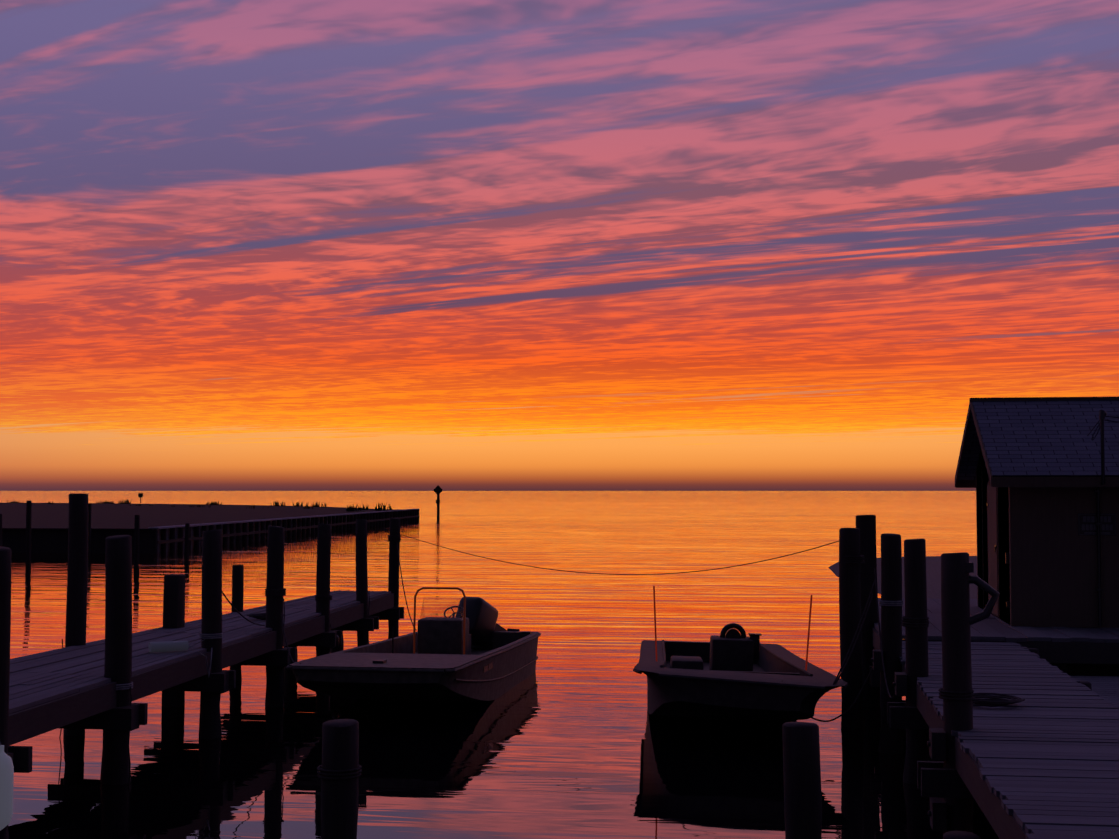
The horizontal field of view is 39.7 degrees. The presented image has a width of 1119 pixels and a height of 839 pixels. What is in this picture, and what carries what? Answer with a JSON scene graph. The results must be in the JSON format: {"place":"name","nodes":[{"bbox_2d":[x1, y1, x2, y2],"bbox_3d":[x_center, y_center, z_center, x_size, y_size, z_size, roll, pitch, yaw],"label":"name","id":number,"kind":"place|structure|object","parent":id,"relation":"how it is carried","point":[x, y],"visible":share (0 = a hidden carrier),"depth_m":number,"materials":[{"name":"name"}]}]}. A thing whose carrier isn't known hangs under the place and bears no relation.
{"place":"outdoors","nodes":[
{"label":"outdoors","id":0,"kind":"place"},
{"bbox_2d":[0,745,13,830],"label":"white fender","id":1,"kind":"object","parent":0,"point":[6,785],"visible":1,"depth_m":12.37,"materials":[{"name":"plastic"}]},
{"bbox_2d":[7,499,391,511],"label":"beach grass","id":2,"kind":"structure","parent":0,"point":[350,508],"depth_m":175.02,"materials":[{"name":"yellow"}]},
{"bbox_2d":[0,503,401,527],"bbox_3d":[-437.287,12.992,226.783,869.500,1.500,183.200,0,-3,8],"label":"breakwater","id":3,"kind":"object","parent":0,"point":[56,515],"depth_m":125.87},
{"bbox_2d":[0,491,998,838],"bbox_3d":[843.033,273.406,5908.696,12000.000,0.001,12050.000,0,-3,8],"label":"water surface","id":4,"kind":"object","parent":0,"point":[570,737],"visible":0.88,"depth_m":22.15,"materials":[{"name":"orange liquid"}]},
{"bbox_2d":[0,500,189,566],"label":"pilings","id":5,"kind":"object","parent":4,"relation":"on","point":[136,536],"visible":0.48,"depth_m":63.25,"materials":[{"name":"brown wood"}]},
{"bbox_2d":[0,493,399,838],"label":"dock pilings","id":6,"kind":"object","parent":4,"relation":"on","point":[118,639],"visible":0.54,"depth_m":19.16,"materials":[{"name":"brown wood"}]},
{"bbox_2d":[6,593,403,772],"bbox_3d":[-5.330,2.972,16.744,3.057,0.478,26.305,0,-3,8],"label":"dock frame","id":7,"kind":"object","parent":6,"relation":"attached to","point":[94,708],"visible":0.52,"depth_m":17.89,"materials":[{"name":"brown wood"}]},
{"bbox_2d":[9,590,390,713],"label":"dock deck","id":8,"kind":"structure","parent":7,"relation":"on","point":[41,677],"depth_m":18.13,"materials":[{"name":"grey wood"}]},
{"bbox_2d":[148,641,188,651],"bbox_3d":[-4.663,2.706,18.514,0.450,0.124,0.124,1,-3,-29],"label":"rolled canvas","id":9,"kind":"object","parent":8,"relation":"on","point":[164,646],"visible":1,"depth_m":18.47,"materials":[{"name":"grey fabric"}]},
{"bbox_2d":[332,634,338,648],"bbox_3d":[-3.563,3.509,24.574,0.150,0.260,0.146,0,-3,8],"label":"dark fender","id":10,"kind":"object","parent":7,"relation":"attached to","point":[337,641],"visible":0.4,"depth_m":24.53,"materials":[{"name":"black plastic"}]},
{"bbox_2d":[2,510,419,553],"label":"bulkhead timbers","id":11,"kind":"object","parent":4,"relation":"on","point":[49,540],"visible":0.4,"depth_m":77.12,"materials":[{"name":"brown wood"}]},
{"bbox_2d":[158,514,353,552],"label":"bulkhead planks","id":12,"kind":"object","parent":11,"relation":"attached to","point":[176,537],"depth_m":85.07,"materials":[{"name":"brown wood"}]},
{"bbox_2d":[148,509,418,528],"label":"bulkhead cap","id":13,"kind":"object","parent":11,"relation":"on","point":[191,525],"visible":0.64,"depth_m":94.99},
{"bbox_2d":[286,587,540,701],"bbox_3d":[-1.804,3.404,23.332,2.272,1.637,7.747,0,-3,9],"label":"motorboat","id":14,"kind":"object","parent":4,"relation":"on","point":[472,650],"visible":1,"depth_m":21.43,"materials":[{"name":"grey plastic"}]},
{"bbox_2d":[59,535,1024,783],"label":"dock lines","id":15,"kind":"object","parent":4,"relation":"on","point":[994,700],"visible":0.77,"depth_m":14.06,"materials":[{"name":"fabric"}]},
{"bbox_2d":[321,515,1091,838],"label":"dock pilings","id":16,"kind":"object","parent":4,"relation":"on","point":[801,780],"visible":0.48,"depth_m":15.81,"materials":[{"name":"brown wood"}]},
{"bbox_2d":[116,600,903,689],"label":"white lines","id":17,"kind":"object","parent":16,"relation":"attached to","point":[124,687],"visible":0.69,"depth_m":18.39,"materials":[{"name":"fabric"}]},
{"bbox_2d":[118,630,946,830],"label":"dock cross braces","id":18,"kind":"object","parent":16,"relation":"attached to","point":[938,805],"visible":0.58,"depth_m":12.58,"materials":[{"name":"brown wood"}]},
{"bbox_2d":[222,534,894,721],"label":"mooring lines","id":19,"kind":"object","parent":18,"relation":"attached to","point":[834,683],"visible":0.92,"depth_m":18.31,"materials":[{"name":"fabric"}]},
{"bbox_2d":[871,658,930,815],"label":"bolts","id":20,"kind":"object","parent":18,"relation":"attached to","point":[928,745],"visible":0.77,"depth_m":12.57,"materials":[{"name":"grey metal"}]},
{"bbox_2d":[966,562,999,624],"bbox_3d":[3.381,1.415,12.588,0.374,0.512,0.140,0,-3,8],"label":"hose","id":21,"kind":"object","parent":16,"relation":"attached to","point":[985,613],"visible":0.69,"depth_m":12.55,"materials":[{"name":"rubber"}]},
{"bbox_2d":[869,627,1118,838],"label":"dock frame","id":22,"kind":"object","parent":16,"relation":"attached to","point":[962,779],"visible":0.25,"depth_m":14.87,"materials":[{"name":"brown wood"}]},
{"bbox_2d":[977,450,1011,625],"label":"shed side wall","id":23,"kind":"structure","parent":22,"relation":"on","point":[993,529],"depth_m":22.87,"materials":[{"name":"brown wood"}]},
{"bbox_2d":[958,412,980,479],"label":"gable wall","id":24,"kind":"structure","parent":23,"relation":"on","point":[970,458],"depth_m":24.71,"materials":[{"name":"brown wood"}]},
{"bbox_2d":[987,503,1009,606],"bbox_3d":[6.354,1.934,22.535,0.050,1.420,2.160,0,-3,8],"label":"shed door hardware","id":25,"kind":"object","parent":23,"relation":"attached to","point":[1007,561],"visible":0.79,"depth_m":21.47,"materials":[{"name":"black metal"}]},
{"bbox_2d":[874,598,1118,707],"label":"dock platform","id":26,"kind":"structure","parent":22,"relation":"on","point":[995,628],"depth_m":20.20,"materials":[{"name":"grey wood"}]},
{"bbox_2d":[900,641,1118,838],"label":"dock deck","id":27,"kind":"structure","parent":22,"relation":"on","point":[1045,754],"depth_m":11.88,"materials":[{"name":"grey wood"}]},
{"bbox_2d":[633,586,847,720],"bbox_3d":[2.179,3.122,20.498,2.458,1.922,6.027,1,-3,2],"label":"motorboat","id":28,"kind":"object","parent":4,"relation":"on","point":[733,674],"visible":1,"depth_m":18.59,"materials":[{"name":"white plastic"}]},
{"bbox_2d":[0,0,1118,490],"label":"sky","id":29,"kind":"structure","parent":0,"point":[246,245],"materials":[{"name":"orange"}]},
{"bbox_2d":[828,556,976,598],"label":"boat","id":30,"kind":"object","parent":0,"point":[933,572],"depth_m":54.05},
{"bbox_2d":[976,470,1118,627],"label":"shed side walls","id":31,"kind":"structure","parent":0,"point":[1054,568],"depth_m":21.22,"materials":[{"name":"brown wood"}]},
{"bbox_2d":[972,400,1118,476],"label":"shed roof","id":32,"kind":"structure","parent":31,"relation":"on","point":[1036,438],"depth_m":21.99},
{"bbox_2d":[955,397,1118,487],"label":"roof trim","id":33,"kind":"structure","parent":32,"relation":"attached to","point":[1049,481],"depth_m":21.05,"materials":[{"name":"brown wood"}]},
{"bbox_2d":[1078,513,1115,535],"bbox_3d":[7.333,1.431,21.171,0.500,0.300,0.005,0,-3,8],"label":"shed sign plate","id":34,"kind":"object","parent":31,"relation":"attached to","point":[1081,522],"visible":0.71,"depth_m":21.18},
{"bbox_2d":[1079,514,1115,534],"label":"shed sign letters","id":35,"kind":"object","parent":34,"relation":"attached to","point":[1093,519],"visible":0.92,"depth_m":21.16,"materials":[{"name":"white paint"}]},
{"bbox_2d":[1094,410,1106,626],"bbox_3d":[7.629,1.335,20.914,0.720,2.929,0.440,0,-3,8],"label":"shed conduit","id":36,"kind":"object","parent":31,"relation":"attached to","point":[1102,414],"visible":0.92,"depth_m":21.06,"materials":[{"name":"grey metal"}]},
{"bbox_2d":[1087,416,1118,440],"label":"shed wires","id":37,"kind":"object","parent":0,"point":[1092,439],"visible":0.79,"depth_m":20.90,"materials":[{"name":"black rubber"}]}
]}

